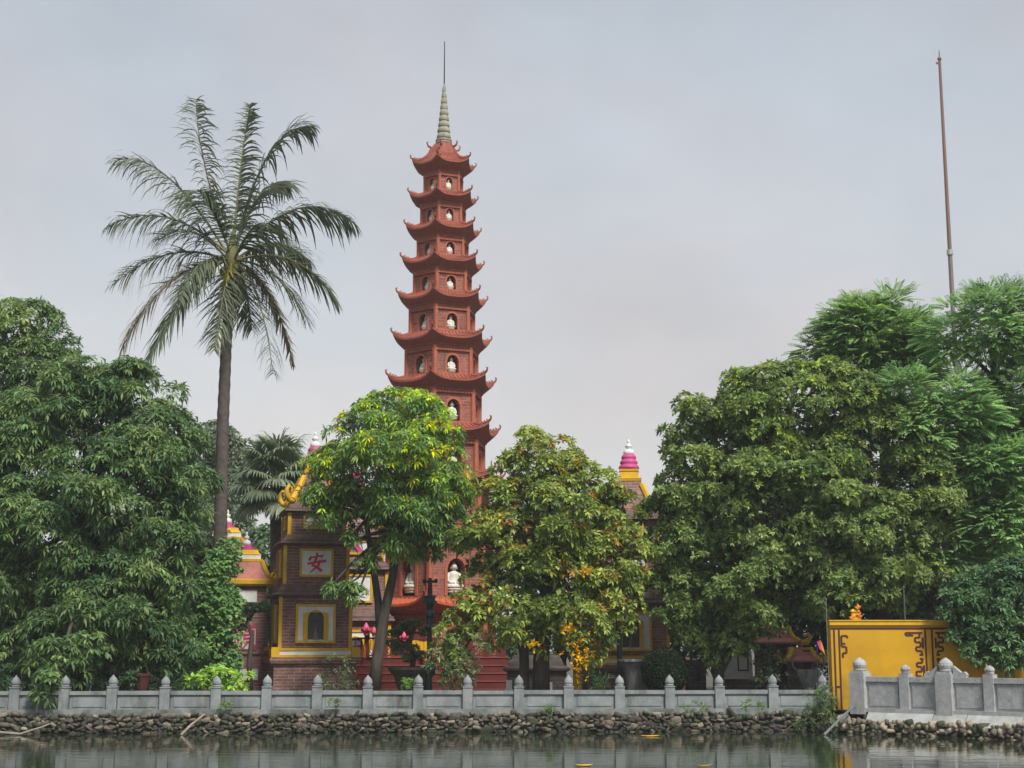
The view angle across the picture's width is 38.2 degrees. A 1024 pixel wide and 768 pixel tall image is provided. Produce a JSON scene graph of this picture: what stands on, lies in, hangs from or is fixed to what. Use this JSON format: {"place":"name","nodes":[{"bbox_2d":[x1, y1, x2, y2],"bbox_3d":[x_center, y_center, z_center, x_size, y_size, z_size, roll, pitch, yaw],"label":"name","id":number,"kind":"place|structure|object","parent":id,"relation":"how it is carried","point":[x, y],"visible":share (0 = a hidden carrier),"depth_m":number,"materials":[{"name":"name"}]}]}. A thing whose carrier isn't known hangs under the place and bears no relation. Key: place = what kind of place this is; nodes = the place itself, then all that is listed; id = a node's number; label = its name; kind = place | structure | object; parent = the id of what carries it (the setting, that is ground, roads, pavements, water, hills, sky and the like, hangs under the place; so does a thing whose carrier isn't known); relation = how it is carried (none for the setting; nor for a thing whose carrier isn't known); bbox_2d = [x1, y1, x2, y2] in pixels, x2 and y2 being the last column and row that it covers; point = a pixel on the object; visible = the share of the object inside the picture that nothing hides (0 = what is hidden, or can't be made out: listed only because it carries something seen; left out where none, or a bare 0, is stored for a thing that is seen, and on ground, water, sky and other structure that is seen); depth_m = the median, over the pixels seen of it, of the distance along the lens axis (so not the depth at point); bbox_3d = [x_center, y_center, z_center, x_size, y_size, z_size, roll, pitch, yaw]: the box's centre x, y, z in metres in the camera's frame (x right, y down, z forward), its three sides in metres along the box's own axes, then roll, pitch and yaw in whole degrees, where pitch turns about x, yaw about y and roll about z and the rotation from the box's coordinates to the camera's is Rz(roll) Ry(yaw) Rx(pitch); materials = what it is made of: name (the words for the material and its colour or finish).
{"place":"outdoors","nodes":[
{"label":"outdoors","id":0,"kind":"place"},
{"bbox_2d":[134,673,150,690],"bbox_3d":[-10.261,8.294,41.081,0.480,0.500,0.480,0,-10,0],"label":"flower pot","id":1,"kind":"object","parent":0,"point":[144,679],"visible":0.93,"depth_m":40.92,"materials":[{"name":"red ceramic"}]},
{"bbox_2d":[181,523,269,646],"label":"tree","id":2,"kind":"object","parent":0,"point":[257,536],"visible":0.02,"depth_m":59.01,"materials":[{"name":"green plant"}]},
{"bbox_2d":[21,651,830,707],"bbox_3d":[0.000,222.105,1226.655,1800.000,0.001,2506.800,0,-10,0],"label":"ground","id":3,"kind":"structure","parent":0,"point":[709,681],"depth_m":97.70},
{"bbox_2d":[0,295,83,689],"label":"leafy tree","id":4,"kind":"object","parent":3,"relation":"on","point":[42,350],"visible":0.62,"depth_m":46.53,"materials":[{"name":"green plant"}]},
{"bbox_2d":[0,660,201,690],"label":"leafy shrub","id":5,"kind":"object","parent":3,"relation":"on","point":[99,684],"visible":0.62,"depth_m":41.14,"materials":[{"name":"green plant"}]},
{"bbox_2d":[0,353,225,710],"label":"mango tree","id":6,"kind":"object","parent":3,"relation":"on","point":[139,448],"visible":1,"depth_m":42.01,"materials":[{"name":"green plant"}]},
{"bbox_2d":[0,507,237,690],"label":"dark tree","id":7,"kind":"object","parent":3,"relation":"on","point":[198,563],"visible":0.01,"depth_m":48.56,"materials":[{"name":"green plant"}]},
{"bbox_2d":[182,664,255,690],"bbox_3d":[-8.194,8.461,41.490,2.118,1.256,1.312,0,-10,0],"label":"leafy shrub","id":8,"kind":"object","parent":3,"relation":"on","point":[233,684],"visible":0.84,"depth_m":41.30,"materials":[{"name":"green plant"}]},
{"bbox_2d":[193,510,257,690],"bbox_3d":[-10.941,8.247,56.431,2.453,6.913,2.452,2,-10,-9],"label":"stupa","id":9,"kind":"object","parent":3,"relation":"on","point":[235,532],"visible":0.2,"depth_m":56.43,"materials":[{"name":"pink brick"}]},
{"bbox_2d":[179,419,284,550],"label":"distant tree","id":10,"kind":"object","parent":3,"relation":"on","point":[235,463],"visible":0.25,"depth_m":85.48,"materials":[{"name":"green plant"}]},
{"bbox_2d":[102,94,362,690],"bbox_3d":[-8.983,-0.185,46.268,8.326,19.235,5.587,0,-10,0],"label":"coconut palm","id":11,"kind":"object","parent":3,"relation":"on","point":[233,292],"visible":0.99,"depth_m":46.74,"materials":[{"name":"green plant"}]},
{"bbox_2d":[180,536,247,690],"bbox_3d":[-9.071,6.964,44.668,2.141,4.723,2.308,0,-10,0],"label":"climbing vine","id":12,"kind":"object","parent":11,"relation":"attached to","point":[217,572],"visible":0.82,"depth_m":44.20,"materials":[{"name":"green plant"}]},
{"bbox_2d":[225,532,277,690],"bbox_3d":[-9.114,7.832,50.409,2.240,5.598,2.239,2,-10,-12],"label":"stupa","id":13,"kind":"object","parent":3,"relation":"on","point":[255,580],"visible":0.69,"depth_m":49.78,"materials":[{"name":"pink brick"}]},
{"bbox_2d":[233,601,272,690],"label":"tree","id":14,"kind":"object","parent":3,"relation":"on","point":[261,606],"visible":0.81,"depth_m":46.89,"materials":[{"name":"green plant"}]},
{"bbox_2d":[227,427,310,646],"bbox_3d":[-8.588,6.162,52.872,3.791,9.355,3.695,0,-10,0],"label":"fan palm","id":15,"kind":"object","parent":3,"relation":"on","point":[277,459],"visible":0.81,"depth_m":52.63,"materials":[{"name":"green plant"}]},
{"bbox_2d":[262,432,360,690],"bbox_3d":[-6.635,5.967,49.221,2.926,8.849,2.926,3,-11,-15],"label":"brick stupa","id":16,"kind":"object","parent":3,"relation":"on","point":[311,629],"visible":0.71,"depth_m":47.91,"materials":[{"name":"brown brick"}]},
{"bbox_2d":[315,653,359,689],"bbox_3d":[-5.163,8.685,43.647,1.440,1.558,1.078,0,-10,0],"label":"leafy shrub","id":17,"kind":"object","parent":3,"relation":"on","point":[344,685],"visible":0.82,"depth_m":43.63,"materials":[{"name":"green plant"}]},
{"bbox_2d":[346,465,394,656],"bbox_3d":[-5.878,7.061,55.120,3.177,8.783,3.177,2,-10,-10],"label":"brick stupa","id":18,"kind":"object","parent":3,"relation":"on","point":[362,614],"visible":0.1,"depth_m":53.94,"materials":[{"name":"yellow paint"}]},
{"bbox_2d":[295,385,481,690],"bbox_3d":[-3.909,4.634,45.684,5.946,9.612,4.340,0,-10,0],"label":"mango tree","id":19,"kind":"object","parent":3,"relation":"on","point":[367,444],"visible":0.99,"depth_m":45.57,"materials":[{"name":"green plant"}]},
{"bbox_2d":[400,677,413,690],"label":"round shrub","id":20,"kind":"object","parent":3,"relation":"on","point":[407,682],"visible":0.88,"depth_m":44.45,"materials":[{"name":"green plant"}]},
{"bbox_2d":[388,667,438,690],"bbox_3d":[-3.145,9.536,47.055,1.640,1.058,1.640,0,-10,0],"label":"bonsai bowl","id":21,"kind":"object","parent":3,"relation":"on","point":[398,673],"visible":0.56,"depth_m":46.55,"materials":[{"name":"grey stone"}]},
{"bbox_2d":[386,618,432,666],"bbox_3d":[-3.264,8.263,47.269,1.624,1.615,0.610,0,-10,0],"label":"cloud bonsai","id":22,"kind":"object","parent":21,"relation":"on","point":[412,655],"visible":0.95,"depth_m":47.22,"materials":[{"name":"green plant"}]},
{"bbox_2d":[422,578,437,689],"bbox_3d":[-2.610,8.074,46.810,0.490,3.848,0.440,0,-10,0],"label":"lamp post","id":23,"kind":"object","parent":3,"relation":"on","point":[429,601],"visible":0.86,"depth_m":46.81,"materials":[{"name":"black metal"}]},
{"bbox_2d":[353,629,507,690],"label":"red terrace","id":24,"kind":"structure","parent":3,"relation":"on","point":[492,676],"depth_m":51.81,"materials":[{"name":"brick"}]},
{"bbox_2d":[363,644,365,658],"bbox_3d":[-5.176,9.384,51.909,0.100,0.505,0.080,0,-10,0],"label":"draped cloth","id":25,"kind":"object","parent":24,"relation":"hanging from","point":[364,651],"visible":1,"depth_m":51.90,"materials":[{"name":"orange fabric"}]},
{"bbox_2d":[360,622,371,635],"bbox_3d":[-5.148,8.652,52.255,0.448,0.460,0.437,-2,-10,11],"label":"lotus lantern","id":26,"kind":"object","parent":24,"relation":"hanging from","point":[365,630],"visible":1,"depth_m":52.15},
{"bbox_2d":[369,639,374,651],"bbox_3d":[-4.916,9.179,51.945,0.220,0.435,0.080,0,-10,0],"label":"draped cloth","id":27,"kind":"object","parent":24,"relation":"hanging from","point":[371,644],"visible":0.78,"depth_m":51.94,"materials":[{"name":"yellow fabric"}]},
{"bbox_2d":[370,627,375,635],"bbox_3d":[-4.876,8.737,52.226,0.323,0.340,0.332,2,-10,-12],"label":"lotus lantern","id":28,"kind":"object","parent":24,"relation":"on","point":[373,632],"visible":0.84,"depth_m":52.15,"materials":[{"name":"pink fabric"}]},
{"bbox_2d":[400,632,408,640],"bbox_3d":[-3.804,8.907,52.190,0.332,0.340,0.323,4,-11,-23],"label":"lotus lantern","id":29,"kind":"object","parent":24,"relation":"hanging from","point":[403,637],"visible":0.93,"depth_m":52.13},
{"bbox_2d":[412,640,426,651],"bbox_3d":[-3.231,9.200,51.952,0.550,0.405,0.080,0,-10,0],"label":"draped cloth","id":30,"kind":"object","parent":24,"relation":"hanging from","point":[422,645],"visible":0.63,"depth_m":51.95,"materials":[{"name":"yellow fabric"}]},
{"bbox_2d":[373,41,511,656],"bbox_3d":[-2.800,-1.204,59.149,6.088,26.479,6.506,0,-10,0],"label":"brick pagoda","id":31,"kind":"object","parent":3,"relation":"on","point":[437,345],"visible":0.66,"depth_m":58.31,"materials":[{"name":"brick"}]},
{"bbox_2d":[403,562,414,592],"bbox_3d":[-3.766,7.355,56.342,0.830,1.190,0.627,-8,-13,37],"label":"buddha statue","id":32,"kind":"object","parent":31,"relation":"on","point":[409,586],"visible":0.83,"depth_m":56.18,"materials":[{"name":"white stone"}]},
{"bbox_2d":[419,358,424,372],"bbox_3d":[-3.474,-0.740,58.180,0.426,0.610,0.322,-8,-13,37],"label":"buddha statue","id":33,"kind":"object","parent":31,"relation":"on","point":[422,368],"visible":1,"depth_m":58.09,"materials":[{"name":"white stone"}]},
{"bbox_2d":[421,316,426,329],"bbox_3d":[-3.409,-2.419,58.566,0.400,0.574,0.302,-8,-13,37],"label":"buddha statue","id":34,"kind":"object","parent":31,"relation":"on","point":[424,326],"visible":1,"depth_m":58.49,"materials":[{"name":"white stone"}]},
{"bbox_2d":[424,279,428,289],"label":"buddha statue","id":35,"kind":"object","parent":31,"relation":"on","point":[426,287],"visible":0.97,"depth_m":58.88,"materials":[{"name":"white stone"}]},
{"bbox_2d":[446,179,451,189],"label":"buddha statue","id":36,"kind":"object","parent":31,"relation":"on","point":[448,186],"visible":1,"depth_m":59.75,"materials":[{"name":"white stone"}]},
{"bbox_2d":[446,210,451,220],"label":"buddha statue","id":37,"kind":"object","parent":31,"relation":"on","point":[448,216],"visible":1,"depth_m":59.44,"materials":[{"name":"white stone"}]},
{"bbox_2d":[447,243,452,253],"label":"buddha statue","id":38,"kind":"object","parent":31,"relation":"on","point":[449,250],"visible":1,"depth_m":59.11,"materials":[{"name":"white stone"}]},
{"bbox_2d":[447,278,453,288],"bbox_3d":[-2.468,-4.000,58.822,0.341,0.488,0.257,4,-11,-22],"label":"buddha statue","id":39,"kind":"object","parent":31,"relation":"on","point":[450,284],"visible":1,"depth_m":58.74,"materials":[{"name":"white stone"}]},
{"bbox_2d":[447,315,454,328],"bbox_3d":[-2.424,-2.443,58.434,0.400,0.574,0.302,4,-11,-22],"label":"buddha statue","id":40,"kind":"object","parent":31,"relation":"on","point":[450,323],"visible":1,"depth_m":58.35,"materials":[{"name":"white stone"}]},
{"bbox_2d":[447,357,455,372],"bbox_3d":[-2.384,-0.766,58.033,0.426,0.610,0.322,4,-11,-22],"label":"buddha statue","id":41,"kind":"object","parent":31,"relation":"on","point":[451,366],"visible":1,"depth_m":57.93,"materials":[{"name":"white stone"}]},
{"bbox_2d":[447,401,457,419],"bbox_3d":[-2.345,1.027,57.613,0.510,0.731,0.385,4,-11,-22],"label":"buddha statue","id":42,"kind":"object","parent":31,"relation":"on","point":[454,409],"visible":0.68,"depth_m":57.56,"materials":[{"name":"white stone"}]},
{"bbox_2d":[448,561,463,592],"bbox_3d":[-2.204,7.317,56.132,0.830,1.190,0.627,4,-11,-22],"label":"buddha statue","id":43,"kind":"object","parent":31,"relation":"on","point":[453,582],"visible":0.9,"depth_m":55.98,"materials":[{"name":"white stone"}]},
{"bbox_2d":[420,631,494,689],"bbox_3d":[-1.554,8.294,43.238,1.706,2.170,1.796,-9,-13,40],"label":"leafy shrub","id":44,"kind":"object","parent":3,"relation":"on","point":[460,676],"visible":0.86,"depth_m":43.15,"materials":[{"name":"green plant"}]},
{"bbox_2d":[503,655,569,689],"bbox_3d":[0.813,9.790,49.499,2.237,1.423,1.180,0,-10,0],"label":"brick tomb","id":45,"kind":"object","parent":3,"relation":"on","point":[558,669],"visible":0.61,"depth_m":49.06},
{"bbox_2d":[505,680,512,689],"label":"marker slab","id":46,"kind":"structure","parent":45,"relation":"on","point":[508,684],"depth_m":48.76,"materials":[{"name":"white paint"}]},
{"bbox_2d":[427,425,657,689],"bbox_3d":[0.925,5.168,44.455,6.962,8.035,4.048,0,-10,0],"label":"blossoming tree","id":47,"kind":"object","parent":3,"relation":"on","point":[576,547],"visible":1,"depth_m":44.04,"materials":[{"name":"green plant"}]},
{"bbox_2d":[491,486,595,676],"bbox_3d":[2.487,8.663,63.294,8.277,8.678,4.778,0,-10,0],"label":"dark tree","id":48,"kind":"object","parent":3,"relation":"on","point":[510,651],"visible":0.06,"depth_m":62.47,"materials":[{"name":"green plant"}]},
{"bbox_2d":[573,674,582,689],"bbox_3d":[2.119,9.746,47.536,0.320,0.815,0.300,0,-10,0],"label":"yellow post","id":49,"kind":"object","parent":3,"relation":"on","point":[575,682],"visible":0.57,"depth_m":47.45,"materials":[{"name":"paint"}]},
{"bbox_2d":[576,666,613,689],"bbox_3d":[2.463,8.872,43.664,1.240,1.188,0.968,-5,-11,26],"label":"leafy shrub","id":50,"kind":"object","parent":3,"relation":"on","point":[599,678],"visible":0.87,"depth_m":43.60,"materials":[{"name":"green plant"}]},
{"bbox_2d":[615,578,623,677],"bbox_3d":[3.374,7.625,46.586,0.440,4.654,0.440,0,-10,0],"label":"lamp post","id":51,"kind":"object","parent":3,"relation":"on","point":[619,665],"visible":0.12,"depth_m":46.38,"materials":[{"name":"grey metal"}]},
{"bbox_2d":[583,439,671,689],"bbox_3d":[4.170,6.415,52.188,3.266,9.018,3.266,-1,-10,5],"label":"brick stupa","id":52,"kind":"object","parent":3,"relation":"on","point":[645,638],"visible":0.37,"depth_m":50.51,"materials":[{"name":"brown brick"}]},
{"bbox_2d":[617,659,643,689],"bbox_3d":[3.755,9.143,45.602,1.000,1.317,0.975,0,-10,0],"label":"stone urn","id":53,"kind":"object","parent":3,"relation":"on","point":[631,668],"visible":0.59,"depth_m":45.38,"materials":[{"name":"grey stone"}]},
{"bbox_2d":[640,646,689,689],"bbox_3d":[4.611,8.754,44.561,1.530,1.717,1.544,0,-10,0],"label":"round topiary","id":54,"kind":"object","parent":3,"relation":"on","point":[659,665],"visible":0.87,"depth_m":44.10,"materials":[{"name":"green plant"}]},
{"bbox_2d":[685,660,705,689],"bbox_3d":[6.260,10.046,50.459,0.609,1.258,0.920,0,-10,0],"label":"brick altar","id":55,"kind":"object","parent":3,"relation":"on","point":[697,677],"visible":0.68,"depth_m":50.04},
{"bbox_2d":[724,650,756,689],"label":"white tablet wall","id":56,"kind":"structure","parent":3,"relation":"on","point":[738,673],"depth_m":49.13,"materials":[{"name":"paint"}]},
{"bbox_2d":[749,642,796,689],"bbox_3d":[7.963,8.881,45.637,1.366,1.872,1.421,-8,-13,39],"label":"leafy shrub","id":57,"kind":"object","parent":3,"relation":"on","point":[761,678],"visible":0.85,"depth_m":45.49,"materials":[{"name":"green plant"}]},
{"bbox_2d":[739,626,811,689],"bbox_3d":[8.923,9.431,50.201,2.413,2.378,2.536,-1,-10,8],"label":"shrine","id":58,"kind":"object","parent":3,"relation":"on","point":[787,640],"visible":0.46,"depth_m":49.39,"materials":[{"name":"brick"}]},
{"bbox_2d":[663,422,899,676],"bbox_3d":[9.751,6.384,56.849,11.284,10.534,5.798,0,-10,0],"label":"dark tree","id":59,"kind":"object","parent":3,"relation":"on","point":[695,653],"visible":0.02,"depth_m":55.48,"materials":[{"name":"green plant"}]},
{"bbox_2d":[773,647,828,689],"bbox_3d":[9.417,9.414,48.172,1.800,1.694,2.536,-1,-10,8],"label":"shrine","id":60,"kind":"object","parent":3,"relation":"on","point":[805,658],"visible":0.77,"depth_m":47.41,"materials":[{"name":"stone"}]},
{"bbox_2d":[633,354,980,689],"bbox_3d":[9.116,4.187,45.652,10.715,10.436,5.788,0,-10,0],"label":"round tree","id":61,"kind":"object","parent":3,"relation":"on","point":[771,579],"visible":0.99,"depth_m":44.90,"materials":[{"name":"green plant"}]},
{"bbox_2d":[791,654,824,689],"bbox_3d":[9.141,9.069,45.615,0.787,1.468,0.739,9,-14,-43],"label":"stone censer","id":62,"kind":"object","parent":3,"relation":"on","point":[807,678],"visible":0.7,"depth_m":45.41,"materials":[{"name":"grey stone"}]},
{"bbox_2d":[816,640,824,684],"bbox_3d":[9.129,8.511,43.681,0.279,1.882,0.036,0,-10,0],"label":"pennant","id":63,"kind":"object","parent":3,"relation":"on","point":[819,643],"visible":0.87,"depth_m":43.79,"materials":[{"name":"pink fabric"}]},
{"bbox_2d":[849,604,861,619],"bbox_3d":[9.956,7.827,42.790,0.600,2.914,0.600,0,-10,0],"label":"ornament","id":64,"kind":"object","parent":3,"relation":"on","point":[856,614],"visible":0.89,"depth_m":42.88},
{"bbox_2d":[780,277,959,619],"bbox_3d":[12.408,3.213,50.117,6.048,14.047,4.601,0,-10,0],"label":"feathery tree","id":65,"kind":"object","parent":3,"relation":"on","point":[834,334],"visible":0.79,"depth_m":50.17,"materials":[{"name":"green plant"}]},
{"bbox_2d":[902,586,905,619],"bbox_3d":[11.149,6.497,42.013,0.072,1.519,0.062,0,-10,0],"label":"thin pole","id":66,"kind":"object","parent":3,"relation":"on","point":[903,587],"visible":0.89,"depth_m":42.06,"materials":[{"name":"grey metal"}]},
{"bbox_2d":[792,385,1023,684],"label":"dark tree","id":67,"kind":"object","parent":3,"relation":"on","point":[926,610],"visible":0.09,"depth_m":51.23,"materials":[{"name":"green plant"}]},
{"bbox_2d":[825,620,1023,712],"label":"ochre wall","id":68,"kind":"structure","parent":3,"relation":"on","point":[890,648],"depth_m":40.40,"materials":[{"name":"paint"}]},
{"bbox_2d":[854,274,1023,613],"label":"feathery tree","id":69,"kind":"object","parent":3,"relation":"on","point":[986,397],"visible":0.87,"depth_m":46.04,"materials":[{"name":"green plant"}]},
{"bbox_2d":[936,51,958,397],"bbox_3d":[18.935,-1.156,63.206,0.266,27.820,0.252,-9,-13,40],"label":"flagpole","id":70,"kind":"object","parent":3,"relation":"on","point":[949,253],"visible":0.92,"depth_m":64.40,"materials":[{"name":"metal"}]},
{"bbox_2d":[932,551,1023,677],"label":"leafy tree","id":71,"kind":"object","parent":3,"relation":"on","point":[973,614],"visible":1,"depth_m":39.79,"materials":[{"name":"green plant"}]},
{"bbox_2d":[0,714,1023,767],"bbox_3d":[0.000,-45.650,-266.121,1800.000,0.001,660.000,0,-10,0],"label":"lake water","id":72,"kind":"structure","parent":0,"point":[796,749],"depth_m":32.18,"materials":[{"name":"grey liquid"}]},
{"bbox_2d":[0,723,51,734],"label":"dead branch","id":73,"kind":"object","parent":72,"relation":"on","point":[12,733],"visible":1,"depth_m":37.95,"materials":[{"name":"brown wood"}]},
{"bbox_2d":[180,713,205,734],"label":"dead branch","id":74,"kind":"object","parent":72,"relation":"on","point":[190,725],"visible":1,"depth_m":38.13,"materials":[{"name":"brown wood"}]},
{"bbox_2d":[0,707,863,733],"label":"stone sea wall","id":75,"kind":"structure","parent":72,"relation":"in","point":[405,722],"depth_m":39.23,"materials":[{"name":"grey stone"}]},
{"bbox_2d":[217,700,232,712],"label":"weed tuft","id":76,"kind":"object","parent":75,"relation":"on","point":[228,703],"visible":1,"depth_m":38.99,"materials":[{"name":"green plant"}]},
{"bbox_2d":[327,698,341,708],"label":"weed tuft","id":77,"kind":"object","parent":75,"relation":"on","point":[336,700],"visible":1,"depth_m":39.08,"materials":[{"name":"green plant"}]},
{"bbox_2d":[0,674,832,715],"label":"stone balustrade","id":78,"kind":"object","parent":75,"relation":"on","point":[467,699],"visible":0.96,"depth_m":39.53,"materials":[{"name":"grey stone"}]},
{"bbox_2d":[541,702,556,715],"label":"weed tuft","id":79,"kind":"object","parent":75,"relation":"on","point":[549,711],"visible":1,"depth_m":38.96,"materials":[{"name":"green plant"}]},
{"bbox_2d":[680,699,708,716],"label":"weed tuft","id":80,"kind":"object","parent":75,"relation":"on","point":[704,706],"visible":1,"depth_m":39.06,"materials":[{"name":"green plant"}]},
{"bbox_2d":[740,696,766,711],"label":"weed tuft","id":81,"kind":"object","parent":75,"relation":"on","point":[757,705],"visible":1,"depth_m":38.99,"materials":[{"name":"green plant"}]},
{"bbox_2d":[790,683,838,732],"bbox_3d":[8.099,8.704,39.592,1.480,1.431,1.292,0,-10,0],"label":"bush","id":82,"kind":"object","parent":75,"relation":"attached to","point":[823,695],"visible":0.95,"depth_m":39.41,"materials":[{"name":"green plant"}]},
{"bbox_2d":[825,598,830,716],"bbox_3d":[8.557,7.649,40.028,0.043,3.698,0.037,0,-10,0],"label":"thin pole","id":83,"kind":"object","parent":72,"relation":"in","point":[827,649],"visible":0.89,"depth_m":40.11,"materials":[{"name":"metal"}]},
{"bbox_2d":[823,705,854,734],"bbox_3d":[8.520,8.748,38.500,1.379,0.758,0.091,9,-14,-41],"label":"drain pipe","id":84,"kind":"object","parent":72,"relation":"in","point":[839,720],"visible":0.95,"depth_m":38.45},
{"bbox_2d":[828,714,1023,740],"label":"stone sea wall","id":85,"kind":"structure","parent":72,"relation":"in","point":[1005,731],"depth_m":37.33,"materials":[{"name":"grey stone"}]},
{"bbox_2d":[848,657,1023,728],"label":"carved balustrade","id":86,"kind":"object","parent":85,"relation":"on","point":[945,693],"visible":0.98,"depth_m":37.60,"materials":[{"name":"stone"}]},
{"bbox_2d":[0,0,1023,650],"label":"sky","id":87,"kind":"structure","parent":0,"point":[668,192],"materials":[{"name":"grey"}]},
{"bbox_2d":[573,657,689,689],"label":"brick plinth","id":88,"kind":"structure","parent":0,"point":[585,685],"depth_m":53.20,"materials":[{"name":"brick"}]}
]}

